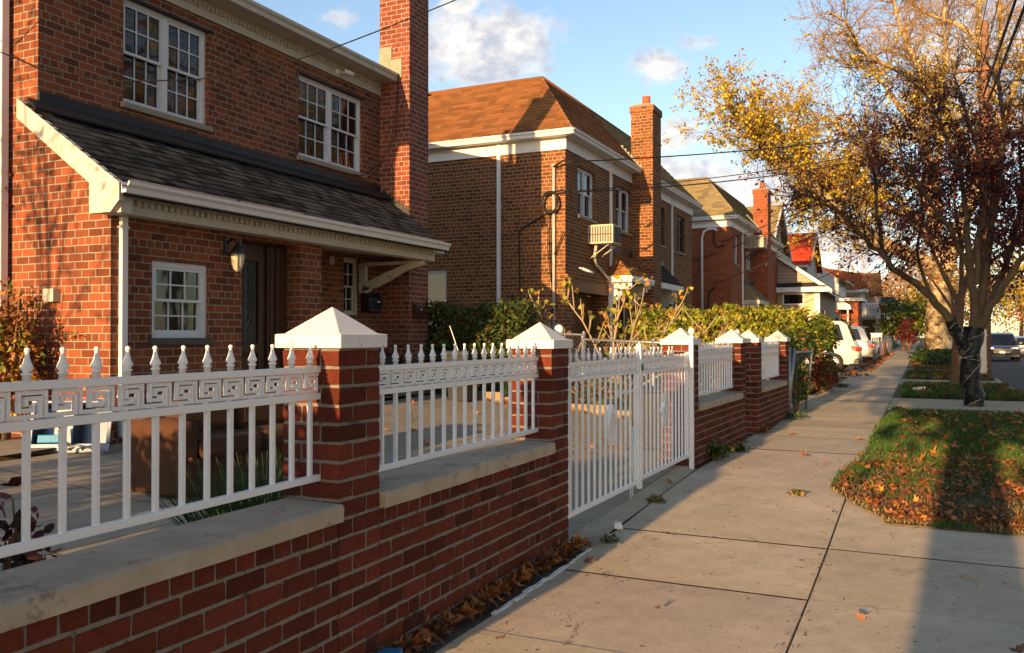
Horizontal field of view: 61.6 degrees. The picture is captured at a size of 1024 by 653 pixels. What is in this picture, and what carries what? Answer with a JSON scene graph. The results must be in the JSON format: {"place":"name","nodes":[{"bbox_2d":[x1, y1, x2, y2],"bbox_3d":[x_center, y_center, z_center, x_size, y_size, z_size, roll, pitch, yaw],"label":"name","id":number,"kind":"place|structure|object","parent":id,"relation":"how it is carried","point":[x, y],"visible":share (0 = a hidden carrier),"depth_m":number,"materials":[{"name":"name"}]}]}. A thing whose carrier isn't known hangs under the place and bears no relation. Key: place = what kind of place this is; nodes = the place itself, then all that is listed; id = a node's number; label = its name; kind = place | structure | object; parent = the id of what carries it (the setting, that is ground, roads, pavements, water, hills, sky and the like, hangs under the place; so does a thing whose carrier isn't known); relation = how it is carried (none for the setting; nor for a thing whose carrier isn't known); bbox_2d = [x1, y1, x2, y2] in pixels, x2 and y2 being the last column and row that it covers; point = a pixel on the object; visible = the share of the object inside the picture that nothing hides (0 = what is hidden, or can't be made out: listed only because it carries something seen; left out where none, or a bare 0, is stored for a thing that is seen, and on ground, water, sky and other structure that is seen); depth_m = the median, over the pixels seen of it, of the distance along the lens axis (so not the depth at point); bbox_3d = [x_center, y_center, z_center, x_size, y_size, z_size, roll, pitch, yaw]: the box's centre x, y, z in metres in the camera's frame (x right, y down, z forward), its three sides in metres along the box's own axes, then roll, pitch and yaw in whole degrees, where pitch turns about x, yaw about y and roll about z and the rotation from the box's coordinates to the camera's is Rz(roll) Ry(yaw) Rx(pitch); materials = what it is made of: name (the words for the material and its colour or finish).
{"place":"outdoors","nodes":[
{"label":"outdoors","id":0,"kind":"place"},
{"bbox_2d":[0,391,676,570],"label":"yard paving","id":1,"kind":"structure","parent":0,"point":[79,469],"depth_m":7.50,"materials":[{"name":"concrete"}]},
{"bbox_2d":[0,277,50,439],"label":"yellow shrub","id":2,"kind":"object","parent":1,"relation":"on","point":[12,353],"visible":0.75,"depth_m":8.58,"materials":[{"name":"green plant"}]},
{"bbox_2d":[0,476,61,570],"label":"red leaf shrub","id":3,"kind":"object","parent":1,"relation":"on","point":[25,558],"visible":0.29,"depth_m":3.54,"materials":[{"name":"red plant"}]},
{"bbox_2d":[30,400,112,453],"bbox_3d":[-4.163,0.944,8.103,0.740,0.487,0.424,0,-1,-7],"label":"storage bin","id":4,"kind":"object","parent":1,"relation":"on","point":[79,438],"visible":0.51,"depth_m":8.10,"materials":[{"name":"white plastic"}]},
{"bbox_2d":[131,392,283,496],"bbox_3d":[-2.367,0.951,7.347,0.700,0.720,1.650,0,-1,29],"label":"loveseat","id":5,"kind":"object","parent":1,"relation":"on","point":[141,447],"visible":0.5,"depth_m":6.76,"materials":[{"name":"brown wicker"}]},
{"bbox_2d":[145,450,283,525],"bbox_3d":[-1.478,1.093,5.170,1.051,0.718,1.338,0,-1,25],"label":"grass clump","id":6,"kind":"object","parent":1,"relation":"on","point":[235,505],"visible":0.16,"depth_m":4.99,"materials":[{"name":"green plant"}]},
{"bbox_2d":[446,327,480,401],"bbox_3d":[-0.789,0.582,13.643,0.460,1.202,0.440,0,-1,25],"label":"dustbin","id":7,"kind":"object","parent":1,"relation":"on","point":[449,356],"visible":0.46,"depth_m":13.49,"materials":[{"name":"plastic"}]},
{"bbox_2d":[554,324,563,336],"bbox_3d":[0.335,0.784,6.155,0.066,1.598,0.078,0,-1,26],"label":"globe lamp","id":8,"kind":"object","parent":1,"relation":"on","point":[558,329],"visible":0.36,"depth_m":6.14,"materials":[{"name":"white glass"}]},
{"bbox_2d":[568,342,643,518],"bbox_3d":[0.766,0.831,6.887,0.086,1.400,1.760,0,-1,26],"label":"gate leaf","id":9,"kind":"object","parent":8,"relation":"attached to","point":[610,412],"visible":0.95,"depth_m":6.83,"materials":[{"name":"white paint"}]},
{"bbox_2d":[627,386,660,449],"bbox_3d":[1.703,1.086,10.207,0.520,0.728,0.608,0,-1,25],"label":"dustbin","id":10,"kind":"object","parent":1,"relation":"on","point":[648,416],"visible":0.12,"depth_m":9.97,"materials":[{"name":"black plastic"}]},
{"bbox_2d":[0,338,924,461],"bbox_3d":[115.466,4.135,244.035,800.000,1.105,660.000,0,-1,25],"label":"ground","id":11,"kind":"structure","parent":0,"point":[11,457],"depth_m":8.55,"materials":[{"name":"soil"}]},
{"bbox_2d":[0,498,343,652],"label":"garden wall","id":12,"kind":"structure","parent":11,"relation":"on","point":[262,578],"depth_m":2.96,"materials":[{"name":"brick"}]},
{"bbox_2d":[0,0,450,444],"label":"brick house","id":13,"kind":"structure","parent":11,"relation":"on","point":[132,205],"depth_m":10.33,"materials":[{"name":"brick"}]},
{"bbox_2d":[42,288,59,301],"bbox_3d":[-4.745,-0.321,8.839,0.165,0.135,0.085,0,-1,25],"label":"junction box","id":14,"kind":"object","parent":13,"relation":"attached to","point":[51,295],"visible":1,"depth_m":8.80,"materials":[{"name":"beige plastic"}]},
{"bbox_2d":[120,0,212,132],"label":"window","id":15,"kind":"structure","parent":13,"relation":"in","point":[156,46],"depth_m":10.60,"materials":[{"name":"white plastic"}]},
{"bbox_2d":[149,260,213,344],"bbox_3d":[-3.637,-0.246,9.362,0.180,0.895,0.870,0,-1,25],"label":"window","id":16,"kind":"structure","parent":13,"relation":"in","point":[178,289],"depth_m":9.39,"materials":[{"name":"white plastic"}]},
{"bbox_2d":[0,0,455,81],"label":"service wire","id":17,"kind":"object","parent":13,"relation":"attached to","point":[226,74],"visible":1,"depth_m":9.35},
{"bbox_2d":[224,237,245,276],"bbox_3d":[-3.196,-0.805,9.906,0.258,0.465,0.176,0,-1,25],"label":"wall lantern","id":18,"kind":"object","parent":13,"relation":"attached to","point":[238,255],"depth_m":9.85,"materials":[{"name":"black metal"}]},
{"bbox_2d":[242,242,285,393],"bbox_3d":[-3.251,0.036,10.789,0.195,2.150,1.045,0,-1,25],"label":"door","id":19,"kind":"structure","parent":13,"relation":"in","point":[264,270],"depth_m":10.94,"materials":[{"name":"brown wood"}]},
{"bbox_2d":[297,75,366,178],"bbox_3d":[-2.883,-3.132,13.593,0.210,1.315,1.730,0,-1,25],"label":"window","id":20,"kind":"structure","parent":13,"relation":"in","point":[329,118],"depth_m":13.57,"materials":[{"name":"white plastic"}]},
{"bbox_2d":[344,257,356,314],"bbox_3d":[-2.709,-0.655,14.061,0.103,0.940,0.450,0,-1,25],"label":"window","id":21,"kind":"structure","parent":13,"relation":"in","point":[350,264],"depth_m":14.14,"materials":[{"name":"white glass"}]},
{"bbox_2d":[361,291,380,312],"bbox_3d":[-2.352,-0.472,14.349,0.180,0.480,0.360,0,-1,25],"label":"mailbox","id":22,"kind":"object","parent":13,"relation":"attached to","point":[370,302],"visible":0.96,"depth_m":14.22,"materials":[{"name":"black metal"}]},
{"bbox_2d":[275,307,386,652],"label":"brick pillar","id":23,"kind":"structure","parent":11,"relation":"on","point":[346,416],"depth_m":3.76,"materials":[{"name":"red brick"}]},
{"bbox_2d":[0,344,320,557],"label":"fence panel","id":24,"kind":"object","parent":23,"relation":"attached to","point":[95,418],"visible":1,"depth_m":2.91,"materials":[{"name":"white paint"}]},
{"bbox_2d":[378,439,555,651],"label":"garden wall","id":25,"kind":"structure","parent":11,"relation":"on","point":[459,527],"depth_m":4.61,"materials":[{"name":"brick"}]},
{"bbox_2d":[422,296,539,396],"bbox_3d":[-1.018,0.364,15.040,3.054,1.907,1.028,0,-1,25],"label":"dark hedge","id":26,"kind":"object","parent":11,"relation":"on","point":[483,319],"visible":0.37,"depth_m":14.58,"materials":[{"name":"green plant"}]},
{"bbox_2d":[506,322,572,550],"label":"brick pillar","id":27,"kind":"structure","parent":11,"relation":"on","point":[551,346],"depth_m":5.87,"materials":[{"name":"red brick"}]},
{"bbox_2d":[378,342,537,471],"bbox_3d":[-0.270,0.401,4.908,0.036,0.609,2.051,0,-1,25],"label":"fence panel","id":28,"kind":"object","parent":27,"relation":"attached to","point":[433,385],"visible":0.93,"depth_m":4.79,"materials":[{"name":"white paint"}]},
{"bbox_2d":[477,391,628,418],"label":"garden kerb","id":29,"kind":"structure","parent":11,"relation":"on","point":[488,395],"depth_m":13.22,"materials":[{"name":"concrete"}]},
{"bbox_2d":[428,76,702,378],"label":"brick house","id":30,"kind":"structure","parent":11,"relation":"on","point":[496,150],"depth_m":19.94,"materials":[{"name":"orange"}]},
{"bbox_2d":[428,270,446,324],"bbox_3d":[-1.823,-0.672,20.217,0.780,1.300,0.103,0,-1,25],"label":"window","id":31,"kind":"structure","parent":30,"relation":"in","point":[437,279],"depth_m":20.17,"materials":[{"name":"white glass"}]},
{"bbox_2d":[491,158,576,335],"bbox_3d":[0.263,-1.404,19.033,2.612,4.440,0.217,0,-1,29],"label":"service mast","id":32,"kind":"object","parent":30,"relation":"attached to","point":[553,208],"visible":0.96,"depth_m":18.71,"materials":[{"name":"beige metal"}]},
{"bbox_2d":[577,167,597,223],"bbox_3d":[1.674,-3.037,19.916,0.220,1.195,1.240,0,-1,25],"label":"window","id":33,"kind":"structure","parent":30,"relation":"in","point":[584,177],"depth_m":20.07,"materials":[{"name":"white plastic"}]},
{"bbox_2d":[573,281,608,366],"bbox_3d":[1.679,0.214,20.301,0.490,2.430,2.560,0,-1,25],"label":"garage door","id":34,"kind":"structure","parent":30,"relation":"in","point":[584,288],"depth_m":20.63,"materials":[{"name":"brown wood"}]},
{"bbox_2d":[588,224,620,282],"bbox_3d":[2.344,-1.715,20.456,0.634,1.268,1.472,0,-1,25],"label":"air conditioner","id":35,"kind":"object","parent":30,"relation":"attached to","point":[605,235],"visible":1,"depth_m":19.85,"materials":[{"name":"beige plastic"}]},
{"bbox_2d":[616,186,632,236],"bbox_3d":[2.855,-3.002,22.411,0.220,1.215,1.320,0,-1,25],"label":"window","id":36,"kind":"structure","parent":30,"relation":"in","point":[622,195],"depth_m":22.62,"materials":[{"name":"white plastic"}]},
{"bbox_2d":[660,328,700,468],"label":"brick pillar","id":37,"kind":"structure","parent":11,"relation":"on","point":[678,340],"depth_m":9.16,"materials":[{"name":"red brick"}]},
{"bbox_2d":[629,331,803,384],"bbox_3d":[4.891,0.853,20.854,4.257,1.665,0.060,0,-1,25],"label":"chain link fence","id":38,"kind":"object","parent":11,"relation":"on","point":[703,364],"visible":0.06,"depth_m":21.14,"materials":[{"name":"metal"}]},
{"bbox_2d":[626,302,810,361],"bbox_3d":[4.934,0.162,20.841,4.412,1.461,1.040,0,-1,25],"label":"vine hedge","id":39,"kind":"object","parent":38,"relation":"attached to","point":[788,317],"visible":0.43,"depth_m":20.45,"materials":[{"name":"green plant"}]},
{"bbox_2d":[801,310,840,357],"bbox_3d":[7.284,0.171,20.420,0.946,1.136,2.603,0,-1,25],"label":"vine hedge","id":40,"kind":"object","parent":38,"relation":"attached to","point":[823,328],"visible":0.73,"depth_m":19.88,"materials":[{"name":"green plant"}]},
{"bbox_2d":[676,177,784,363],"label":"brick house","id":41,"kind":"structure","parent":11,"relation":"on","point":[725,214],"depth_m":32.99,"materials":[{"name":"brown brick"}]},
{"bbox_2d":[701,228,723,337],"bbox_3d":[7.515,-1.181,32.132,0.910,5.064,0.135,0,-1,36],"label":"service mast","id":42,"kind":"object","parent":41,"relation":"attached to","point":[706,230],"visible":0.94,"depth_m":32.32,"materials":[{"name":"grey metal"}]},
{"bbox_2d":[744,235,766,259],"bbox_3d":[9.814,-3.165,34.600,0.761,0.917,0.915,0,-1,25],"label":"air conditioner","id":43,"kind":"object","parent":41,"relation":"attached to","point":[760,243],"visible":0.95,"depth_m":34.24,"materials":[{"name":"beige plastic"}]},
{"bbox_2d":[715,329,747,440],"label":"brick pillar","id":44,"kind":"structure","parent":11,"relation":"on","point":[737,340],"depth_m":11.26,"materials":[{"name":"red brick"}]},
{"bbox_2d":[741,330,763,435],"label":"brick pillar","id":45,"kind":"structure","parent":11,"relation":"on","point":[753,387],"depth_m":12.17,"materials":[{"name":"red brick"}]},
{"bbox_2d":[761,340,779,379],"bbox_3d":[3.962,0.511,13.335,0.036,0.594,2.001,0,-1,27],"label":"fence panel","id":46,"kind":"object","parent":45,"relation":"attached to","point":[769,350],"visible":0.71,"depth_m":13.55,"materials":[{"name":"white paint"}]},
{"bbox_2d":[746,205,791,287],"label":"gabled house","id":47,"kind":"structure","parent":11,"relation":"on","point":[779,235],"depth_m":48.76,"materials":[{"name":"beige"}]},
{"bbox_2d":[765,330,789,419],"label":"brick pillar","id":48,"kind":"structure","parent":11,"relation":"on","point":[783,339],"depth_m":14.23,"materials":[{"name":"red brick"}]},
{"bbox_2d":[776,254,845,320],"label":"bungalow","id":49,"kind":"object","parent":11,"relation":"on","point":[797,290],"visible":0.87,"depth_m":42.07,"materials":[{"name":"beige"}]},
{"bbox_2d":[782,293,804,304],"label":"window","id":50,"kind":"structure","parent":49,"relation":"in","point":[787,298],"depth_m":42.09,"materials":[{"name":"white glass"}]},
{"bbox_2d":[788,232,841,313],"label":"red roof house","id":51,"kind":"structure","parent":11,"relation":"on","point":[802,256],"depth_m":61.46,"materials":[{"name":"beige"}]},
{"bbox_2d":[817,267,866,326],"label":"white house","id":52,"kind":"structure","parent":11,"relation":"on","point":[850,309],"depth_m":68.73,"materials":[{"name":"white paint"}]},
{"bbox_2d":[822,268,879,345],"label":"gambrel house","id":53,"kind":"structure","parent":11,"relation":"on","point":[855,290],"depth_m":81.42,"materials":[{"name":"brown"}]},
{"bbox_2d":[839,352,894,376],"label":"leaf litter","id":54,"kind":"object","parent":11,"relation":"on","point":[881,358],"visible":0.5,"depth_m":37.73,"materials":[{"name":"brown plant"}]},
{"bbox_2d":[863,273,886,332],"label":"tan house","id":55,"kind":"structure","parent":11,"relation":"on","point":[873,296],"depth_m":93.45,"materials":[{"name":"beige paint"}]},
{"bbox_2d":[738,0,1023,406],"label":"plum tree","id":56,"kind":"object","parent":11,"relation":"on","point":[969,340],"visible":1,"depth_m":16.65,"materials":[{"name":"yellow plant"}]},
{"bbox_2d":[873,296,926,350],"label":"garden tree","id":57,"kind":"object","parent":11,"relation":"on","point":[906,312],"visible":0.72,"depth_m":75.76,"materials":[{"name":"green plant"}]},
{"bbox_2d":[881,271,928,344],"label":"background tree","id":58,"kind":"object","parent":11,"relation":"on","point":[890,292],"visible":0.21,"depth_m":122.47,"materials":[{"name":"brown plant"}]},
{"bbox_2d":[892,318,918,353],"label":"garden tree","id":59,"kind":"object","parent":11,"relation":"on","point":[909,338],"visible":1,"depth_m":63.38,"materials":[{"name":"brown plant"}]},
{"bbox_2d":[834,204,1015,316],"bbox_3d":[16.911,-1.888,35.212,7.296,7.454,3.987,0,-1,25],"label":"street tree","id":60,"kind":"object","parent":11,"relation":"on","point":[952,307],"visible":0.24,"depth_m":35.18,"materials":[{"name":"brown plant"}]},
{"bbox_2d":[881,277,969,347],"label":"background tree","id":61,"kind":"object","parent":11,"relation":"on","point":[921,299],"visible":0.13,"depth_m":97.07,"materials":[{"name":"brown plant"}]},
{"bbox_2d":[882,259,991,325],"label":"background tree","id":62,"kind":"object","parent":11,"relation":"on","point":[953,283],"visible":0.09,"depth_m":133.90,"materials":[{"name":"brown plant"}]},
{"bbox_2d":[868,81,1023,382],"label":"plum tree","id":63,"kind":"object","parent":11,"relation":"on","point":[959,299],"visible":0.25,"depth_m":25.65,"materials":[{"name":"brown plant"}]},
{"bbox_2d":[952,20,1011,375],"bbox_3d":[16.125,-4.177,29.406,1.800,12.601,0.465,0,-1,25],"label":"utility pole","id":64,"kind":"object","parent":11,"relation":"on","point":[985,353],"visible":0.32,"depth_m":29.28,"materials":[{"name":"brown wood"}]},
{"bbox_2d":[568,131,974,192],"bbox_3d":[8.718,-4.853,23.972,18.577,4.067,0.032,0,-1,-36],"label":"service wire","id":65,"kind":"object","parent":64,"relation":"attached to","point":[706,183],"visible":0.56,"depth_m":20.80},
{"bbox_2d":[569,118,977,161],"bbox_3d":[8.733,-5.358,23.953,18.579,3.777,0.032,0,-1,-36],"label":"service wire","id":66,"kind":"object","parent":64,"relation":"attached to","point":[719,152],"visible":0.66,"depth_m":21.11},
{"bbox_2d":[573,123,981,190],"bbox_3d":[8.717,-4.953,23.973,18.576,4.220,0.024,0,-1,-36],"label":"service wire","id":67,"kind":"object","parent":64,"relation":"attached to","point":[722,176],"visible":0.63,"depth_m":21.10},
{"bbox_2d":[982,0,1016,95],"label":"street cable","id":68,"kind":"object","parent":64,"relation":"attached to","point":[1007,25],"visible":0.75,"depth_m":22.76,"materials":[{"name":"black rubber"}]},
{"bbox_2d":[986,4,1023,106],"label":"street cable","id":69,"kind":"object","parent":64,"relation":"attached to","point":[1016,28],"visible":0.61,"depth_m":21.85,"materials":[{"name":"black rubber"}]},
{"bbox_2d":[964,240,1023,335],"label":"background tree","id":70,"kind":"object","parent":11,"relation":"on","point":[1021,329],"visible":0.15,"depth_m":137.88,"materials":[{"name":"yellow plant"}]},
{"bbox_2d":[966,243,1023,329],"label":"background tree","id":71,"kind":"object","parent":11,"relation":"on","point":[1003,301],"visible":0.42,"depth_m":102.86,"materials":[{"name":"yellow plant"}]},
{"bbox_2d":[495,381,632,409],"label":"garden soil","id":72,"kind":"structure","parent":0,"point":[573,400],"depth_m":14.44,"materials":[{"name":"brown soil"}]},
{"bbox_2d":[572,376,632,403],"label":"garden plants","id":73,"kind":"object","parent":72,"relation":"on","point":[597,389],"visible":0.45,"depth_m":14.11,"materials":[{"name":"green plant"}]},
{"bbox_2d":[500,267,741,395],"bbox_3d":[1.513,0.119,15.009,4.889,2.260,1.763,0,-1,25],"label":"fig tree","id":74,"kind":"object","parent":72,"relation":"on","point":[634,326],"visible":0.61,"depth_m":14.97,"materials":[{"name":"yellow plant"}]},
{"bbox_2d":[581,335,716,409],"bbox_3d":[2.114,0.815,12.820,2.307,1.375,0.060,0,-1,25],"label":"chain link fence","id":75,"kind":"object","parent":72,"relation":"on","point":[653,342],"visible":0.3,"depth_m":13.08,"materials":[{"name":"metal"}]},
{"bbox_2d":[253,0,1023,337],"label":"sky","id":76,"kind":"structure","parent":0,"point":[608,55],"materials":[{"name":"blue"}]},
{"bbox_2d":[411,342,1023,652],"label":"pavement","id":77,"kind":"structure","parent":0,"point":[890,597],"depth_m":5.41,"materials":[{"name":"concrete"}]},
{"bbox_2d":[370,531,591,652],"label":"leaf litter","id":78,"kind":"object","parent":77,"relation":"on","point":[528,570],"visible":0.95,"depth_m":4.73,"materials":[{"name":"brown plant"}]},
{"bbox_2d":[491,534,611,614],"bbox_3d":[0.316,1.569,5.563,0.042,0.045,1.963,0,-1,25],"label":"joint caulk","id":79,"kind":"object","parent":77,"relation":"on","point":[531,588],"visible":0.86,"depth_m":5.20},
{"bbox_2d":[571,533,621,549],"bbox_3d":[0.636,1.580,6.254,0.347,0.050,0.514,0,-1,25],"label":"cement patch","id":80,"kind":"object","parent":77,"relation":"on","point":[597,542],"visible":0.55,"depth_m":6.15,"materials":[{"name":"concrete"}]},
{"bbox_2d":[568,466,694,541],"bbox_3d":[1.112,1.518,7.567,0.245,0.120,3.340,0,-1,25],"label":"gate threshold","id":81,"kind":"object","parent":77,"relation":"on","point":[625,510],"visible":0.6,"depth_m":7.34,"materials":[{"name":"concrete"}]},
{"bbox_2d":[688,328,694,468],"bbox_3d":[1.885,0.764,9.023,0.066,1.498,0.078,0,-1,26],"label":"gate post","id":82,"kind":"object","parent":81,"relation":"on","point":[691,331],"visible":0.91,"depth_m":9.01,"materials":[{"name":"white metal"}]},
{"bbox_2d":[642,346,688,479],"bbox_3d":[1.493,0.782,8.325,0.050,1.177,1.620,0,-1,26],"label":"gate leaf","id":83,"kind":"object","parent":82,"relation":"attached to","point":[658,362],"visible":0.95,"depth_m":8.27,"materials":[{"name":"white paint"}]},
{"bbox_2d":[698,392,742,466],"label":"garden wall","id":84,"kind":"structure","parent":77,"relation":"on","point":[719,417],"depth_m":10.15,"materials":[{"name":"brick"}]},
{"bbox_2d":[698,342,732,395],"bbox_3d":[2.406,0.492,10.310,0.036,0.599,2.101,0,-1,27],"label":"fence panel","id":85,"kind":"object","parent":84,"relation":"on","point":[717,355],"visible":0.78,"depth_m":10.41,"materials":[{"name":"white paint"}]},
{"bbox_2d":[706,439,734,460],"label":"weed","id":86,"kind":"object","parent":77,"relation":"on","point":[717,450],"visible":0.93,"depth_m":9.64,"materials":[{"name":"green plant"}]},
{"bbox_2d":[761,380,786,426],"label":"garden wall","id":87,"kind":"structure","parent":77,"relation":"on","point":[773,397],"depth_m":13.28,"materials":[{"name":"brick"}]},
{"bbox_2d":[791,348,812,410],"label":"chain link gate","id":88,"kind":"structure","parent":77,"relation":"on","point":[795,352],"depth_m":15.60,"materials":[{"name":"metal"}]},
{"bbox_2d":[786,326,819,362],"bbox_3d":[5.554,0.400,16.802,0.829,0.805,2.434,0,-1,25],"label":"vine hedge","id":89,"kind":"object","parent":88,"relation":"on","point":[800,338],"visible":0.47,"depth_m":16.39,"materials":[{"name":"green plant"}]},
{"bbox_2d":[791,346,812,410],"bbox_3d":[5.255,0.967,15.848,0.572,1.246,1.624,0,-1,25],"label":"flower bush","id":90,"kind":"object","parent":77,"relation":"on","point":[801,371],"visible":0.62,"depth_m":15.60,"materials":[{"name":"green plant"}]},
{"bbox_2d":[807,352,841,392],"bbox_3d":[7.732,1.106,21.297,0.845,1.087,2.362,0,-1,25],"label":"flower bush","id":91,"kind":"object","parent":77,"relation":"on","point":[825,369],"visible":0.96,"depth_m":20.81,"materials":[{"name":"red plant"}]},
{"bbox_2d":[622,362,869,406],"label":"driveway","id":92,"kind":"structure","parent":0,"point":[812,396],"depth_m":20.68,"materials":[{"name":"concrete"}]},
{"bbox_2d":[765,321,862,369],"bbox_3d":[10.691,0.719,32.660,4.822,1.908,2.340,0,-1,25],"label":"parked suv","id":93,"kind":"object","parent":92,"relation":"on","point":[847,352],"visible":0.35,"depth_m":31.02,"materials":[{"name":"beige paint"}]},
{"bbox_2d":[851,326,874,358],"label":"parked suv","id":94,"kind":"object","parent":92,"relation":"on","point":[861,335],"visible":0.22,"depth_m":41.07,"materials":[{"name":"silver metal"}]},
{"bbox_2d":[828,406,1023,534],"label":"verge","id":95,"kind":"structure","parent":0,"point":[985,497],"depth_m":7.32,"materials":[{"name":"green plant"}]},
{"bbox_2d":[834,448,1023,528],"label":"leaf litter","id":96,"kind":"object","parent":95,"relation":"on","point":[940,516],"visible":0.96,"depth_m":7.57,"materials":[{"name":"brown plant"}]},
{"bbox_2d":[892,408,1023,466],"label":"leaf litter","id":97,"kind":"object","parent":95,"relation":"on","point":[933,452],"visible":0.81,"depth_m":11.63,"materials":[{"name":"brown plant"}]},
{"bbox_2d":[887,369,1023,412],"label":"path","id":98,"kind":"structure","parent":0,"point":[950,404],"depth_m":17.27,"materials":[{"name":"concrete"}]},
{"bbox_2d":[991,354,1023,391],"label":"road","id":99,"kind":"structure","parent":0,"point":[1007,369],"depth_m":37.25,"materials":[{"name":"grey asphalt"}]},
{"bbox_2d":[991,333,1022,360],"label":"suv","id":100,"kind":"object","parent":99,"relation":"on","point":[1004,345],"visible":0.64,"depth_m":50.69,"materials":[{"name":"grey paint"}]},
{"label":"verge","id":101,"kind":"structure","parent":0,"visible":0},
{"bbox_2d":[661,0,1023,348],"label":"plane tree","id":102,"kind":"object","parent":101,"relation":"on","point":[938,335],"visible":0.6,"depth_m":47.29,"materials":[{"name":"yellow plant"}]},
{"bbox_2d":[908,348,951,365],"bbox_3d":[21.242,1.512,42.644,2.933,0.954,15.699,0,-1,25],"label":"ground cover","id":103,"kind":"object","parent":101,"relation":"on","point":[937,356],"visible":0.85,"depth_m":38.79,"materials":[{"name":"green plant"}]},
{"bbox_2d":[899,360,1023,400],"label":"grass","id":104,"kind":"structure","parent":101,"relation":"on","point":[905,391],"depth_m":20.64,"materials":[{"name":"green plant"}]},
{"bbox_2d":[908,361,1023,398],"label":"leaf litter","id":105,"kind":"object","parent":104,"relation":"on","point":[945,372],"visible":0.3,"depth_m":26.34,"materials":[{"name":"brown plant"}]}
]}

